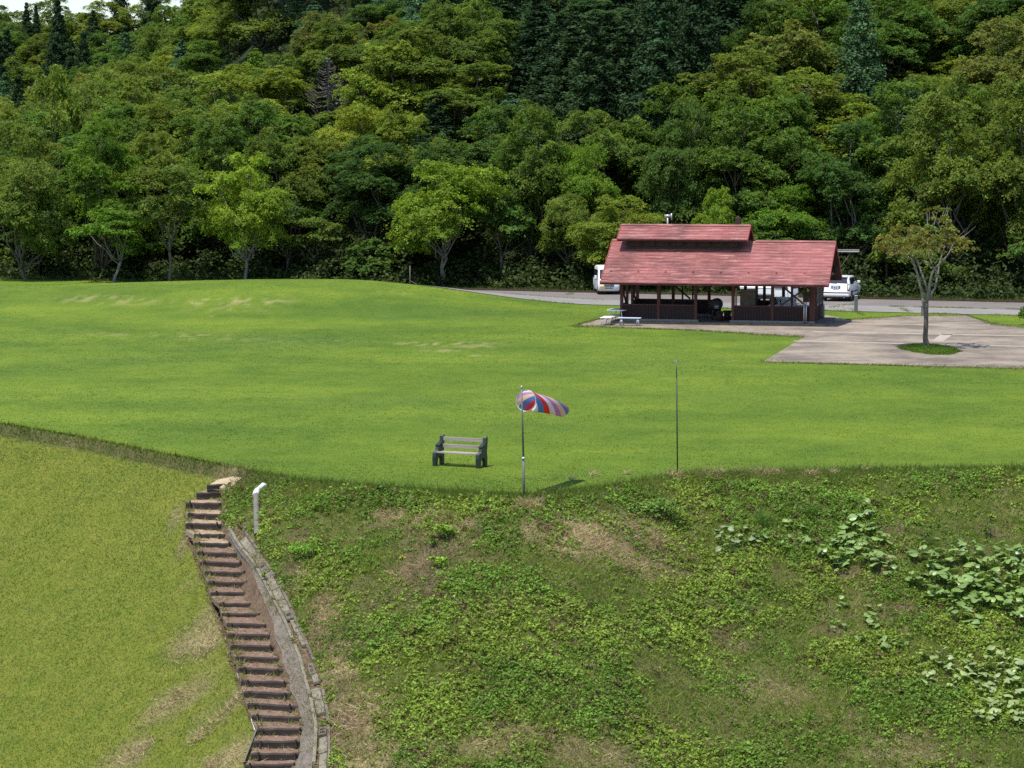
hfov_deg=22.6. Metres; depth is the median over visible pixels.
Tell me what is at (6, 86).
conifer tree
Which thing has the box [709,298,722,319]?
barrel stove
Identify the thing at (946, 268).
bush
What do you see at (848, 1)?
cedar tree
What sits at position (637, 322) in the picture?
garden bench
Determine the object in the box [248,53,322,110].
broadleaf tree
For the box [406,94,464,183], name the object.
cedar tree
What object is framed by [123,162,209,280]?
broadleaf tree
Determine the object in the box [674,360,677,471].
thin pole
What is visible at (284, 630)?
drainage channel
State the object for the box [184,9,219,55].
broadleaf tree
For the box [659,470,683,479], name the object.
grass tuft
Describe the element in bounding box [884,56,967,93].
broadleaf tree
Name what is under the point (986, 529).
weed plant
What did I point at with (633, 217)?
broadleaf tree
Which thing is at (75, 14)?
broadleaf tree
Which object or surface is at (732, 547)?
grass tuft
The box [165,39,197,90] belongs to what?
cedar tree
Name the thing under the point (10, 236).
broadleaf tree
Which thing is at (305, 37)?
broadleaf tree
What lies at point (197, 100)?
broadleaf tree
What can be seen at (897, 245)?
plaza tree
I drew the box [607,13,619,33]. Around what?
cedar tree
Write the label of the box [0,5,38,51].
broadleaf tree
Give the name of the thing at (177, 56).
broadleaf tree
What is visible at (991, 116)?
broadleaf tree
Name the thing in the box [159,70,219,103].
broadleaf tree
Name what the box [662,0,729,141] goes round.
cedar tree
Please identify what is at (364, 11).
broadleaf tree
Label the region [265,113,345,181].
broadleaf tree
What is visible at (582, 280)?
undergrowth
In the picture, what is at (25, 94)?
broadleaf tree
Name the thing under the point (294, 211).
broadleaf tree
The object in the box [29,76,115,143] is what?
broadleaf tree
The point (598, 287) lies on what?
delivery van
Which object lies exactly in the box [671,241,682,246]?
vent window
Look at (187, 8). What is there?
broadleaf tree
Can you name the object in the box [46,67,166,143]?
broadleaf tree
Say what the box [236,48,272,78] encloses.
broadleaf tree
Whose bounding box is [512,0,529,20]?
conifer tree
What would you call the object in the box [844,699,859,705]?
weed plant
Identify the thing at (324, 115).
broadleaf tree
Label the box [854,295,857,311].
bollard
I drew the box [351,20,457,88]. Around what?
broadleaf tree
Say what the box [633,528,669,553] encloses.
grass tuft
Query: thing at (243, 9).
broadleaf tree
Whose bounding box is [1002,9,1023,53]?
broadleaf tree
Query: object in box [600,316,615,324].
garden bench
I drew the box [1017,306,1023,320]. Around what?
clipped shrub
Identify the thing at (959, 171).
broadleaf tree
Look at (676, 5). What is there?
cedar tree
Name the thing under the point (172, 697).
grass tuft
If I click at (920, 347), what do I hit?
ring grass
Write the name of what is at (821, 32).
cedar tree
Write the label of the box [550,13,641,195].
cedar tree
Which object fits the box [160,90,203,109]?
broadleaf tree
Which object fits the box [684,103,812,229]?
broadleaf tree
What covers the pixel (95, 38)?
broadleaf tree
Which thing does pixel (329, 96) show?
dead conifer
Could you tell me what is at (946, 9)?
broadleaf tree
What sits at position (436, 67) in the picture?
broadleaf tree
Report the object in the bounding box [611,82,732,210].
broadleaf tree
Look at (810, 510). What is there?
grass tuft
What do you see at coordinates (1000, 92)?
broadleaf tree
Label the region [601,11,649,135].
cedar tree
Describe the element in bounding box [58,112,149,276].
broadleaf tree
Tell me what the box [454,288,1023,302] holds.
road kerb
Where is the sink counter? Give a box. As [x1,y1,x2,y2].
[768,297,808,305]
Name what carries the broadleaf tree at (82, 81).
on the hillside
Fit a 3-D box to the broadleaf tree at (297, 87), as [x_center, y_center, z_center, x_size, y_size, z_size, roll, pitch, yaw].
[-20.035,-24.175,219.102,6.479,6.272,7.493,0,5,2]
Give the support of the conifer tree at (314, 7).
on the hillside
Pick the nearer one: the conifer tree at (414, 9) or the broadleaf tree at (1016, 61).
the broadleaf tree at (1016, 61)
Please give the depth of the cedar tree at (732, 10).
208.12 m
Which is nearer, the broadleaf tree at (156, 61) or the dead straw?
the dead straw
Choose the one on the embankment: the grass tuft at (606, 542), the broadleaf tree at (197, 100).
the grass tuft at (606, 542)
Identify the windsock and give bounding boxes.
[516,386,568,496]
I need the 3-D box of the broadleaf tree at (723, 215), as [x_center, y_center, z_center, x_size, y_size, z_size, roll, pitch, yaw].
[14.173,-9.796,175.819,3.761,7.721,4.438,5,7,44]
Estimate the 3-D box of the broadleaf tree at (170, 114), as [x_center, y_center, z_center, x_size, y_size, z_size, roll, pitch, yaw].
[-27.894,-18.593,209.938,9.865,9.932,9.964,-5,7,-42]
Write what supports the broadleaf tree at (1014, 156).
on the hillside
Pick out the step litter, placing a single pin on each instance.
(223, 609)
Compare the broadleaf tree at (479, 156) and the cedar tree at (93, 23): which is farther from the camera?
the cedar tree at (93, 23)
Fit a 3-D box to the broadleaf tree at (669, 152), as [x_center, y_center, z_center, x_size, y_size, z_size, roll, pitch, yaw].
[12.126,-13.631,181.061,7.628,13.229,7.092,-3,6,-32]
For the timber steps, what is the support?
on the embankment
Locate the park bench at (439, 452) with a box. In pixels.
[432,434,487,468]
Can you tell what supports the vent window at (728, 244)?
in the picnic pavilion
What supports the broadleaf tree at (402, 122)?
on the hillside
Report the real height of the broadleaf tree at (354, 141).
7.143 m
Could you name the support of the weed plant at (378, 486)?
on the embankment
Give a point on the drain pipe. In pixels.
(256, 507)
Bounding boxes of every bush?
[0,244,17,267]
[341,236,401,279]
[866,238,949,290]
[913,258,972,290]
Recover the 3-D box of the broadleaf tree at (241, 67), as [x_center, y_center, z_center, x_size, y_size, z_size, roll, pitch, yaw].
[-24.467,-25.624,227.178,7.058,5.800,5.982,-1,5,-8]
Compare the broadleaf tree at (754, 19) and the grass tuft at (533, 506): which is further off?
the broadleaf tree at (754, 19)
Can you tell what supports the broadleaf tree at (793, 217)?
on the hillside
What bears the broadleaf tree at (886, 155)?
on the hillside
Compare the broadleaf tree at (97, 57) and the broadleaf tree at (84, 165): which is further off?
the broadleaf tree at (97, 57)
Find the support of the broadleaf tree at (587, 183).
on the hillside
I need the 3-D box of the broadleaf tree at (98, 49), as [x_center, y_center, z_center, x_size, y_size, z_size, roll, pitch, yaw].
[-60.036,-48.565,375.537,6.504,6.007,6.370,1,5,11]
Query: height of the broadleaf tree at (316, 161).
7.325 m
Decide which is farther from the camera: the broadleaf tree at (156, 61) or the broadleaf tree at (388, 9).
the broadleaf tree at (156, 61)
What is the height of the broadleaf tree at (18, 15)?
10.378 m
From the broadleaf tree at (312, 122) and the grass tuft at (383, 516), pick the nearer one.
the grass tuft at (383, 516)
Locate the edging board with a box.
[243,725,258,764]
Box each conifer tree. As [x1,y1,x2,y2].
[0,72,12,107]
[113,25,137,61]
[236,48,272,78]
[267,0,305,34]
[285,1,334,53]
[366,0,411,10]
[399,0,439,81]
[478,93,545,183]
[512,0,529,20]
[516,0,556,40]
[817,0,896,163]
[848,0,888,43]
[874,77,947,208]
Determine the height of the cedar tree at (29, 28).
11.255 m
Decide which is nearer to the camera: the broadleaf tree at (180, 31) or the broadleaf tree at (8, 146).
the broadleaf tree at (8, 146)
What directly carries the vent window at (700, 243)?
in the picnic pavilion
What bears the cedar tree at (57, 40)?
on the hillside
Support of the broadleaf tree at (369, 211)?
on the hillside
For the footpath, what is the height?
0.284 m
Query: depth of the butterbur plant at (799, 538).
74.29 m
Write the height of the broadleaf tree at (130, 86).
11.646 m
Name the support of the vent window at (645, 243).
in the picnic pavilion
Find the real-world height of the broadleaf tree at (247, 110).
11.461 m
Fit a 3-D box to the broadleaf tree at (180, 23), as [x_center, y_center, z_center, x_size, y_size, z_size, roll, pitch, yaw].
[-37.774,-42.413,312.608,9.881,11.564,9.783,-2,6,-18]
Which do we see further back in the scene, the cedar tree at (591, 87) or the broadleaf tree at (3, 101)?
the broadleaf tree at (3, 101)
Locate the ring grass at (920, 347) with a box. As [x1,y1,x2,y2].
[898,342,962,354]
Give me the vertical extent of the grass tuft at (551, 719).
0.647 m
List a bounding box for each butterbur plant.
[714,525,768,551]
[778,519,816,548]
[817,498,898,574]
[826,595,910,649]
[905,537,1023,629]
[918,645,1023,723]
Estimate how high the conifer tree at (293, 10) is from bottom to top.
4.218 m
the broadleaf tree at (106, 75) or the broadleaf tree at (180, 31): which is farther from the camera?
the broadleaf tree at (180, 31)
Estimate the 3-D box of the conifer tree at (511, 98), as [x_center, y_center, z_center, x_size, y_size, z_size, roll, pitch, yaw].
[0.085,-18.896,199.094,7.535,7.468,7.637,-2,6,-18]
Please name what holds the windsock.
on the embankment
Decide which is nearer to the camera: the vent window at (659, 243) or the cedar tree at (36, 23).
the vent window at (659, 243)
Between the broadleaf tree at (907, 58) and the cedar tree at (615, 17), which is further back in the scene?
the cedar tree at (615, 17)
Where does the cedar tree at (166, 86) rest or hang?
on the hillside
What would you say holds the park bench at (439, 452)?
on the lawn at (293, 293)
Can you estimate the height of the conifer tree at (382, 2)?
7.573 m
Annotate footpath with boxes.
[580,314,847,336]
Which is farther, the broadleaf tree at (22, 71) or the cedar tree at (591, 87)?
the broadleaf tree at (22, 71)
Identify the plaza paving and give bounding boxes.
[764,315,1023,368]
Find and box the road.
[383,281,1019,314]
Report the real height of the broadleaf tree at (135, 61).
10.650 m
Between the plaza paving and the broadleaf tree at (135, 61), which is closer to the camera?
the plaza paving
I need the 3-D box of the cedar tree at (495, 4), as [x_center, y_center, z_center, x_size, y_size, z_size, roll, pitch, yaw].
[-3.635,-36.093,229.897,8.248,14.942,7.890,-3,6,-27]
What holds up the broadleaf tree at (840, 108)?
on the hillside
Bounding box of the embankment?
[0,424,1023,767]
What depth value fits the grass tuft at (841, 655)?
68.72 m
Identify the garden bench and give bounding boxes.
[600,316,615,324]
[619,317,640,325]
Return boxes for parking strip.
[472,290,1023,308]
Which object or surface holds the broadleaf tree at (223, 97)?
on the hillside
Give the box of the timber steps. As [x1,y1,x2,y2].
[185,476,302,767]
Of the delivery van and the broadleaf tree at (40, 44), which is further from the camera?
the broadleaf tree at (40, 44)
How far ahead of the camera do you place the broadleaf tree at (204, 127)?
193.87 m
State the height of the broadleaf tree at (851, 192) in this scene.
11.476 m
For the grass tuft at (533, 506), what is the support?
on the embankment
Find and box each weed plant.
[284,542,325,555]
[318,719,331,725]
[374,484,384,491]
[426,556,447,566]
[429,524,455,538]
[429,539,435,546]
[637,497,686,516]
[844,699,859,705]
[983,521,994,537]
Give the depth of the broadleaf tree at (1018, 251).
170.20 m
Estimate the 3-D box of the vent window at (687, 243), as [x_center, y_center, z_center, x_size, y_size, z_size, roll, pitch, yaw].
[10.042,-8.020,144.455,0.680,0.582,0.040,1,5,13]
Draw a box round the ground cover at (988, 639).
[215,466,1023,767]
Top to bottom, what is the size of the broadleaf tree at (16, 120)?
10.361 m
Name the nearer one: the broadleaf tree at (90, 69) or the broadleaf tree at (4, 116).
the broadleaf tree at (4, 116)
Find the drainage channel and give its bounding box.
[228,526,329,767]
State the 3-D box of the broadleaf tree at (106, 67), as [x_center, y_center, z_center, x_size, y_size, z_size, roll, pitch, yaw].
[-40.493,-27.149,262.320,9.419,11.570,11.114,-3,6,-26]
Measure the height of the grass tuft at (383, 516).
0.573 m
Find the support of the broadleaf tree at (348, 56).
on the hillside
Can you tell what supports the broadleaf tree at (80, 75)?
on the hillside
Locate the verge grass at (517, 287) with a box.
[0,270,1023,300]
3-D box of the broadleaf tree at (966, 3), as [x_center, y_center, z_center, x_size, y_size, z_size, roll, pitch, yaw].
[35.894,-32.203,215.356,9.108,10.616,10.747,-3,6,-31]
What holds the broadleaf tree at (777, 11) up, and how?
on the hillside
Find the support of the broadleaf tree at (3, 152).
on the hillside
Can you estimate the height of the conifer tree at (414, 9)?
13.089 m
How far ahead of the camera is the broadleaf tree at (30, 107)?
230.37 m
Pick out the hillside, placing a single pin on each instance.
(472, 242)
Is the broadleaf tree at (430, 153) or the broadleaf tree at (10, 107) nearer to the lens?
the broadleaf tree at (430, 153)
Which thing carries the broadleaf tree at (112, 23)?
on the hillside
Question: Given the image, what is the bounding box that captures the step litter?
[182,462,333,767]
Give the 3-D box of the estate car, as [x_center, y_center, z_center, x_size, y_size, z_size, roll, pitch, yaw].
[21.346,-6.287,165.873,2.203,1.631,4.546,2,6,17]
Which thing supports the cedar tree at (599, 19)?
on the hillside
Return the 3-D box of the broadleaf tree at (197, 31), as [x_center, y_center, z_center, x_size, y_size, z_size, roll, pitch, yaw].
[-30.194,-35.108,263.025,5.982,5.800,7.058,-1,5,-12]
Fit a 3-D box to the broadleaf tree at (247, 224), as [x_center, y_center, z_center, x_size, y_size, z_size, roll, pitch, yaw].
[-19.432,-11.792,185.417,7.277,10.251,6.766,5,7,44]
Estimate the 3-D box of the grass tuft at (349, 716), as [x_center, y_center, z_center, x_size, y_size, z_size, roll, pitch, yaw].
[-3.829,8.264,64.059,1.760,0.890,1.650,0,5,0]
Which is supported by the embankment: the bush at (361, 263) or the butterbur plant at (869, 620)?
the butterbur plant at (869, 620)
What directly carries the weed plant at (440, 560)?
on the embankment
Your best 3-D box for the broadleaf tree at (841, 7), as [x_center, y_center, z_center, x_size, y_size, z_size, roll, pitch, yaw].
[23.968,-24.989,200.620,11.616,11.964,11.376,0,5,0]
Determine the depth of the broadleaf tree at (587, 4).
229.48 m
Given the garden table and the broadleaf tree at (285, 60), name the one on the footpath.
the garden table
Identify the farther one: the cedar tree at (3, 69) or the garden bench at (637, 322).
the cedar tree at (3, 69)
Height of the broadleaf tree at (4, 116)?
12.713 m
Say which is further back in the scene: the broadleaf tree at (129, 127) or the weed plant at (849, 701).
the broadleaf tree at (129, 127)
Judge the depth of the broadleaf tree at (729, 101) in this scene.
184.95 m
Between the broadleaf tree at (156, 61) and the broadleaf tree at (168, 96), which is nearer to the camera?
the broadleaf tree at (168, 96)
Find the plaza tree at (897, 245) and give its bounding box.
[871,205,980,345]
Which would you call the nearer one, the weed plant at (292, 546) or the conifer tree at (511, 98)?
the weed plant at (292, 546)
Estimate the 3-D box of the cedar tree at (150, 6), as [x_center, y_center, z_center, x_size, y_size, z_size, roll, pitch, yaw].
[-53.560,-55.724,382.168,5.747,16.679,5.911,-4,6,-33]
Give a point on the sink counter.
(780, 300)
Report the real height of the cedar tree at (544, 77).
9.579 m
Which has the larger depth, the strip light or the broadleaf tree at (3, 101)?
the broadleaf tree at (3, 101)
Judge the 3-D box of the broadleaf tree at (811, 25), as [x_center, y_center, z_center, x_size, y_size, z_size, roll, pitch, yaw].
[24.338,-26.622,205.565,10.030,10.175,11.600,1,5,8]
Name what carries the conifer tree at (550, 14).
on the hillside
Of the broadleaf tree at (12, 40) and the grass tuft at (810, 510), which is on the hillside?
the broadleaf tree at (12, 40)
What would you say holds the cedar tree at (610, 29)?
on the hillside
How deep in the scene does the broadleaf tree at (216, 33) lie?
255.95 m
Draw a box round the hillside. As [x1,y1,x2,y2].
[0,0,1023,300]
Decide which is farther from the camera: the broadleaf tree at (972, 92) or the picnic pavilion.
the broadleaf tree at (972, 92)
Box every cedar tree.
[0,29,27,89]
[0,35,10,91]
[9,75,27,109]
[19,2,34,63]
[32,4,43,35]
[36,0,70,82]
[63,40,77,83]
[74,31,93,80]
[85,10,103,64]
[99,57,107,66]
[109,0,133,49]
[137,0,167,41]
[159,81,169,102]
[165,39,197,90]
[215,55,234,94]
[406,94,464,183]
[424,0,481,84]
[435,0,499,35]
[487,0,525,84]
[489,0,524,20]
[491,0,557,104]
[516,13,569,122]
[528,11,611,151]
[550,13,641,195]
[552,0,635,18]
[582,12,610,47]
[593,12,622,88]
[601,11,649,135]
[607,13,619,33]
[614,0,690,200]
[631,0,646,18]
[631,0,677,55]
[658,0,723,116]
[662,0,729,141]
[708,0,768,78]
[809,0,845,37]
[839,0,856,13]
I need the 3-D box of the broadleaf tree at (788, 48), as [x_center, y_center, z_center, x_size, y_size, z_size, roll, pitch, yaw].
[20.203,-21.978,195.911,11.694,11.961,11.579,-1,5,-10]
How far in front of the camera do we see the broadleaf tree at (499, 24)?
215.32 m
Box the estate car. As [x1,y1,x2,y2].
[823,275,859,300]
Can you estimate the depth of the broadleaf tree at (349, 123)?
201.64 m
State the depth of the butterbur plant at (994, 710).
68.12 m
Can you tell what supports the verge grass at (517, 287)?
on the lawn at (293, 293)
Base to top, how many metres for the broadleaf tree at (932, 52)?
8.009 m
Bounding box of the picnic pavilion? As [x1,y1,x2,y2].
[600,214,841,326]
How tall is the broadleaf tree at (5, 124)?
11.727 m
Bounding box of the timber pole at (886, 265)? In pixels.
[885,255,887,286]
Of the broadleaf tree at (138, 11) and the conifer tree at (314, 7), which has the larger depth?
the broadleaf tree at (138, 11)
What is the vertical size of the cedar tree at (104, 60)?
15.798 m
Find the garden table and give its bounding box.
[607,308,626,319]
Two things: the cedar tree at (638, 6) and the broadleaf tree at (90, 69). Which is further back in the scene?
the broadleaf tree at (90, 69)
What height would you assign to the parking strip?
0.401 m
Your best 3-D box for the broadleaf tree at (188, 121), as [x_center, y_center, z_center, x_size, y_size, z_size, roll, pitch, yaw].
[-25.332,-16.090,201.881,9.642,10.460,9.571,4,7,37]
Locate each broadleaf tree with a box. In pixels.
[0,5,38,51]
[0,10,35,37]
[0,30,31,70]
[0,98,14,139]
[0,104,21,114]
[0,105,37,149]
[0,108,102,211]
[0,119,47,252]
[0,123,77,279]
[0,150,8,231]
[0,151,66,251]
[0,213,84,275]
[1,140,40,156]
[2,73,69,138]
[3,56,45,105]
[4,128,75,219]
[7,85,67,144]
[9,32,74,82]
[9,116,64,167]
[17,101,39,110]
[20,1,52,32]
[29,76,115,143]
[30,32,51,66]
[30,64,83,212]
[31,0,84,45]
[35,131,130,266]
[42,63,110,104]
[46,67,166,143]
[47,73,91,140]
[49,94,146,193]
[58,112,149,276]
[64,10,88,44]
[64,208,154,282]
[67,0,136,49]
[67,30,113,65]
[68,116,160,198]
[70,74,109,85]
[80,75,166,143]
[86,33,115,63]
[89,33,154,63]
[90,64,126,80]
[102,56,168,103]
[104,195,189,274]
[105,103,182,148]
[105,128,208,258]
[109,60,187,109]
[117,0,184,44]
[122,52,159,72]
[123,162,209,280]
[125,97,203,193]
[129,25,174,63]
[132,4,180,58]
[136,113,227,240]
[146,54,193,82]
[154,22,216,63]
[157,72,286,143]
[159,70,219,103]
[160,44,201,74]
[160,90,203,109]
[164,5,211,61]
[164,99,208,141]
[166,102,262,261]
[171,70,294,178]
[174,39,239,92]
[175,0,234,26]
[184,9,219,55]
[187,13,217,49]
[190,15,231,54]
[192,0,304,53]
[193,151,293,278]
[195,98,304,207]
[198,62,261,103]
[200,2,257,60]
[235,126,330,268]
[242,65,315,130]
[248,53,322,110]
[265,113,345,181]
[265,200,319,276]
[267,111,318,140]
[269,134,364,203]
[274,216,354,278]
[283,10,357,74]
[294,14,381,97]
[312,110,355,130]
[314,102,393,197]
[315,136,443,252]
[322,134,405,201]
[329,30,446,145]
[339,3,396,39]
[345,15,401,71]
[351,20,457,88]
[353,25,473,142]
[359,100,452,201]
[370,0,412,38]
[382,156,512,285]
[390,133,492,266]
[408,60,536,149]
[410,0,512,124]
[421,0,524,86]
[437,92,547,235]
[467,183,542,282]
[484,103,578,275]
[535,190,606,285]
[538,107,648,217]
[548,139,624,271]
[560,0,635,27]
[565,194,666,267]
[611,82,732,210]
[612,215,664,238]
[632,97,736,223]
[674,44,802,185]
[682,79,809,218]
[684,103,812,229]
[690,185,738,290]
[709,18,844,139]
[712,0,824,102]
[731,219,793,240]
[736,79,844,238]
[740,180,833,240]
[744,0,891,123]
[746,66,879,205]
[750,0,822,31]
[754,0,873,110]
[795,118,900,271]
[835,0,951,96]
[837,78,953,220]
[871,0,964,73]
[873,75,1023,265]
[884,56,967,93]
[887,72,951,120]
[900,0,1004,75]
[902,73,984,134]
[914,70,1016,239]
[917,0,983,58]
[940,0,1023,74]
[940,72,1023,177]
[942,15,1023,115]
[958,94,1023,279]
[967,79,1023,195]
[984,7,1023,90]
[996,233,1023,261]
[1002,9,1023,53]
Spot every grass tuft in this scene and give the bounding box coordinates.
[155,681,186,708]
[187,750,220,767]
[327,699,379,731]
[340,640,372,664]
[369,505,394,522]
[518,492,546,507]
[523,702,565,732]
[581,530,623,554]
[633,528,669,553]
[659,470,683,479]
[719,538,744,553]
[746,505,782,529]
[796,498,824,520]
[828,651,867,669]
[854,694,926,733]
[911,532,943,548]
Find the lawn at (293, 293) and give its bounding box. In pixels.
[0,279,1023,493]
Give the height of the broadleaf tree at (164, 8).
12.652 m
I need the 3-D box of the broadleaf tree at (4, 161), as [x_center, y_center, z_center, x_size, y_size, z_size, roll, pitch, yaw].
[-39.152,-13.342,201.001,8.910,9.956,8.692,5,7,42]
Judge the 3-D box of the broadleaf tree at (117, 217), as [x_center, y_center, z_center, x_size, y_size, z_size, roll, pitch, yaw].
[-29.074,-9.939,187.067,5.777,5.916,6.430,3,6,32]
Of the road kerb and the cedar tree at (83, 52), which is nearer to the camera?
the road kerb
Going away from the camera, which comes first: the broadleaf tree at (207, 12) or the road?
the road
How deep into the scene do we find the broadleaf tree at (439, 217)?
180.42 m
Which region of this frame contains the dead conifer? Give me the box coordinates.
[299,57,347,120]
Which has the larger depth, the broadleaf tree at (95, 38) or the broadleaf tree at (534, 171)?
the broadleaf tree at (95, 38)
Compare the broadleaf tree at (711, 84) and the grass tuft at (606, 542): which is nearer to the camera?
the grass tuft at (606, 542)
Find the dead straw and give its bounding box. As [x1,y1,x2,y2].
[111,464,873,765]
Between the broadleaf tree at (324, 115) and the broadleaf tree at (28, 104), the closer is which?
the broadleaf tree at (324, 115)
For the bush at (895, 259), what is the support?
on the hillside
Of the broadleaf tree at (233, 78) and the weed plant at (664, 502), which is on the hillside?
the broadleaf tree at (233, 78)
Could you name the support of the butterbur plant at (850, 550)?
on the embankment
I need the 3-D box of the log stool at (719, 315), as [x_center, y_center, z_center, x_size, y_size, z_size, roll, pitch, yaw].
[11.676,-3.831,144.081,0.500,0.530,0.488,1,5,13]
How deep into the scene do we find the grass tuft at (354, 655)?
66.63 m
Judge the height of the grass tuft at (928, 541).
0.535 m
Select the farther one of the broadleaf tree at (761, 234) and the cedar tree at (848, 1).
the cedar tree at (848, 1)
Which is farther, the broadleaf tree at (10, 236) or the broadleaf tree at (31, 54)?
the broadleaf tree at (31, 54)
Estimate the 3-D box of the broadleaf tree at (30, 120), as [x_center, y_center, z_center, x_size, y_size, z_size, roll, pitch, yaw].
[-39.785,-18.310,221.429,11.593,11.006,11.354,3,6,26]
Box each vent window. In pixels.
[629,241,640,246]
[643,241,654,246]
[657,241,668,246]
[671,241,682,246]
[684,241,696,246]
[698,241,709,246]
[712,242,723,246]
[726,242,737,246]
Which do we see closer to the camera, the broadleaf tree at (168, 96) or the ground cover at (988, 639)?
the ground cover at (988, 639)
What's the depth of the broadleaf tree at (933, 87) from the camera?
190.07 m
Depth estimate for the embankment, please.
71.85 m
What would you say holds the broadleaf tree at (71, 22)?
on the hillside
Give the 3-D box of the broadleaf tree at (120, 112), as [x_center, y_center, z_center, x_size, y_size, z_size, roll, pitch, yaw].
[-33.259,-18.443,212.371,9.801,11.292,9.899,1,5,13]
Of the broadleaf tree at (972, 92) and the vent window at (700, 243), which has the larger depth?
the broadleaf tree at (972, 92)
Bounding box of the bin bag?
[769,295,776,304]
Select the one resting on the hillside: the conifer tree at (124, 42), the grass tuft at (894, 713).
the conifer tree at (124, 42)
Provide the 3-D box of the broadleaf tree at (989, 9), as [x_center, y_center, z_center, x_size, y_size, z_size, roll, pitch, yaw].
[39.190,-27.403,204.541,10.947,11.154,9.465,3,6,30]
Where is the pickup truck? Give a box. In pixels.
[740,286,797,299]
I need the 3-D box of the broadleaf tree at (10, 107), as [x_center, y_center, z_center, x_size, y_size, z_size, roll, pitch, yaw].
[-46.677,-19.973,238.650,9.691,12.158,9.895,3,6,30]
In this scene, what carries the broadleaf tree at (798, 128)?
on the hillside
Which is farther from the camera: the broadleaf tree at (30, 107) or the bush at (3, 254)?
the broadleaf tree at (30, 107)
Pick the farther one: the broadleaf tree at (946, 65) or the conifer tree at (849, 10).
the conifer tree at (849, 10)
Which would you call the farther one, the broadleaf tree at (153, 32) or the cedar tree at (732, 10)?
the broadleaf tree at (153, 32)
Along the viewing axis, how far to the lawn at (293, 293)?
106.48 m
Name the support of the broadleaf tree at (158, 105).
on the hillside
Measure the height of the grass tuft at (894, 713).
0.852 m
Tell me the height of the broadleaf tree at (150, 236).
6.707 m
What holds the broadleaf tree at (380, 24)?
on the hillside
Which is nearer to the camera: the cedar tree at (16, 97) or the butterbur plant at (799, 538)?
the butterbur plant at (799, 538)
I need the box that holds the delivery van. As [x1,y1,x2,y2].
[593,265,619,293]
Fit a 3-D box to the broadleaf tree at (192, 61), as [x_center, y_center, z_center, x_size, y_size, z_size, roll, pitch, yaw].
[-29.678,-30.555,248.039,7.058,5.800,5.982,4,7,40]
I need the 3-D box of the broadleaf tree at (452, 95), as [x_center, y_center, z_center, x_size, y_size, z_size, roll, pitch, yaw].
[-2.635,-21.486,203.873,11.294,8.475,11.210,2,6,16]
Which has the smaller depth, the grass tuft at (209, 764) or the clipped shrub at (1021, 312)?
the grass tuft at (209, 764)
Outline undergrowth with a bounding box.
[0,0,1023,299]
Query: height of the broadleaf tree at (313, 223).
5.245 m
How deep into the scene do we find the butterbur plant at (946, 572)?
72.46 m
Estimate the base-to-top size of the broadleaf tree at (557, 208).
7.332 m
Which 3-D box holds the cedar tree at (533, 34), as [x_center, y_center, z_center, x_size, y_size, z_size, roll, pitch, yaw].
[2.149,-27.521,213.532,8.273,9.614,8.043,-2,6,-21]
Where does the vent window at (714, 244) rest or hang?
in the picnic pavilion
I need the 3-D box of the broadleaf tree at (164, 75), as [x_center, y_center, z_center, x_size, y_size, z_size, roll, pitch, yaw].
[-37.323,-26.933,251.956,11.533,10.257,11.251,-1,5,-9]
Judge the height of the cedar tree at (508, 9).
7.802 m
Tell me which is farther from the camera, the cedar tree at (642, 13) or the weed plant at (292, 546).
the cedar tree at (642, 13)
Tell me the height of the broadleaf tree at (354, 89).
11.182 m
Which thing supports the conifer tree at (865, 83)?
on the hillside
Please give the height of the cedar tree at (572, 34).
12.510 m
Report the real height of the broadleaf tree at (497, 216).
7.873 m
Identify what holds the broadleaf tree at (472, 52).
on the hillside
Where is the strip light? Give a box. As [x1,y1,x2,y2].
[835,249,859,278]
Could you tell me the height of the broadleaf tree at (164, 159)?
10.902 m
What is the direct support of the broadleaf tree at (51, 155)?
on the hillside
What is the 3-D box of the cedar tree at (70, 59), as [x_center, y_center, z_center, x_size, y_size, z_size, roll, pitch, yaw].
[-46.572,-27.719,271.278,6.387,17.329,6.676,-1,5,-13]
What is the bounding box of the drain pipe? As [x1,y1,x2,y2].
[253,483,266,537]
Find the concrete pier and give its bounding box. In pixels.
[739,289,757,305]

